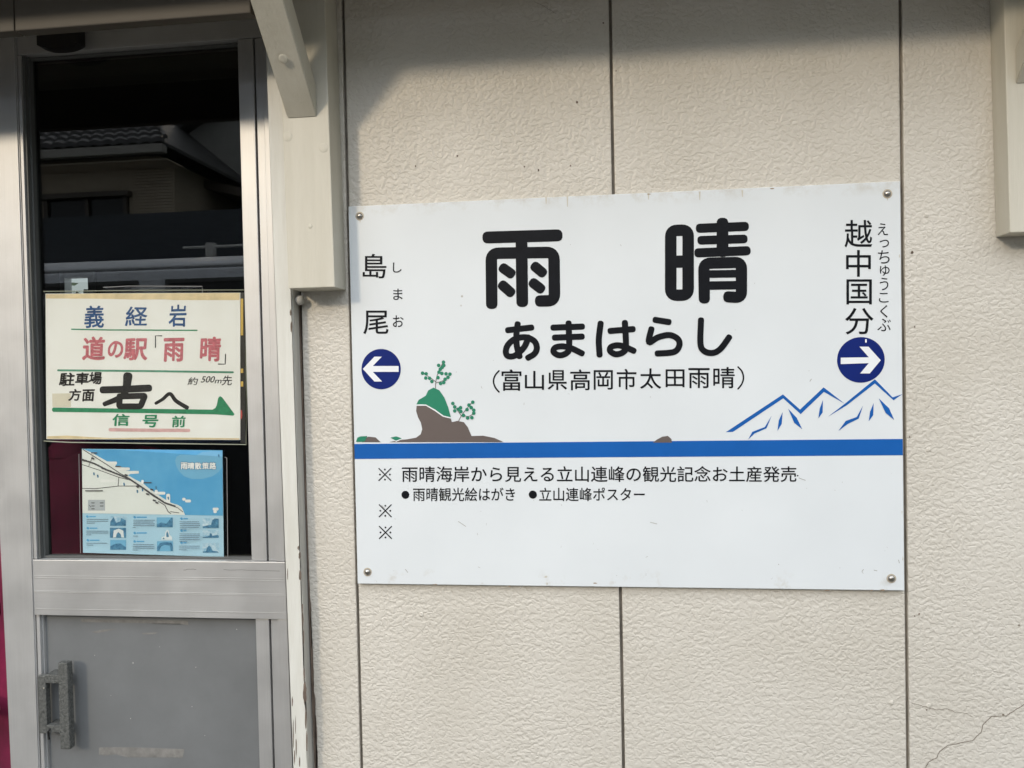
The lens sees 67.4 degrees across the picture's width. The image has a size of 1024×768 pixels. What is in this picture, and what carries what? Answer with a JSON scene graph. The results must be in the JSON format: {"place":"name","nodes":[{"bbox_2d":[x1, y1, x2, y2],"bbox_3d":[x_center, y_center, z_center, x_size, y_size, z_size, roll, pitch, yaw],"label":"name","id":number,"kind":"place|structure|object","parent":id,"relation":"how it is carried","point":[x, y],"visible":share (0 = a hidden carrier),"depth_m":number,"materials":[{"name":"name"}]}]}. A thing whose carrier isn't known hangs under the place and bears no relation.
{"place":"outdoors","nodes":[
{"label":"outdoors","id":0,"kind":"place"},
{"bbox_2d":[72,282,87,293],"bbox_3d":[-5.215,0.666,9.156,0.932,3.751,0.834,-1,1,7],"label":"garden bush","id":1,"kind":"object","parent":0,"point":[85,291],"visible":0.01,"depth_m":9.14,"materials":[{"name":"green plant"}]},
{"bbox_2d":[72,278,87,293],"label":"sky","id":2,"kind":"structure","parent":0,"point":[82,284],"materials":[{"name":"white"}]},
{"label":"platform","id":3,"kind":"structure","parent":0,"visible":0},
{"bbox_2d":[0,0,1023,767],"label":"station building","id":4,"kind":"structure","parent":3,"relation":"on","point":[382,102],"depth_m":1.27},
{"bbox_2d":[37,32,84,52],"bbox_3d":[-0.848,-0.661,1.444,0.082,0.068,0.022,-1,1,7],"label":"door sensor","id":5,"kind":"object","parent":4,"relation":"attached to","point":[64,43],"depth_m":1.44,"materials":[{"name":"black plastic"}]},
{"bbox_2d":[59,271,95,293],"bbox_3d":[-3.316,-0.483,5.915,0.282,0.750,0.080,-1,1,7],"label":"back window frame","id":6,"kind":"structure","parent":4,"relation":"in","point":[66,278],"depth_m":5.88,"materials":[{"name":"metal"}]},
{"bbox_2d":[0,37,291,767],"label":"sliding door","id":7,"kind":"structure","parent":4,"relation":"attached to","point":[138,661],"depth_m":1.47,"materials":[{"name":"metal"}]},
{"bbox_2d":[43,290,246,444],"bbox_3d":[-0.703,-0.033,1.467,0.421,0.302,0.004,-1,1,7],"label":"handwritten notice","id":8,"kind":"object","parent":7,"relation":"attached to","point":[151,366],"visible":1,"depth_m":1.47,"materials":[{"name":"paper"}]},
{"bbox_2d":[103,286,202,292],"bbox_3d":[-0.688,-0.038,1.468,0.212,0.306,0.002,-1,1,7],"label":"plastic sleeve","id":9,"kind":"object","parent":7,"relation":"attached to","point":[163,286],"visible":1,"depth_m":1.46,"materials":[{"name":"clear plastic"}]},
{"bbox_2d":[79,449,227,556],"bbox_3d":[-0.689,0.226,1.470,0.305,0.213,0.007,-1,1,7],"label":"walking map","id":10,"kind":"object","parent":7,"relation":"attached to","point":[151,502],"visible":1,"depth_m":1.47,"materials":[{"name":"blue paper"}]},
{"bbox_2d":[349,181,903,590],"bbox_3d":[0.173,0.014,1.273,0.900,0.658,0.012,-1,1,7],"label":"station sign","id":11,"kind":"object","parent":4,"relation":"attached to","point":[692,389],"visible":1,"depth_m":1.27,"materials":[{"name":"white metal"}]}
]}

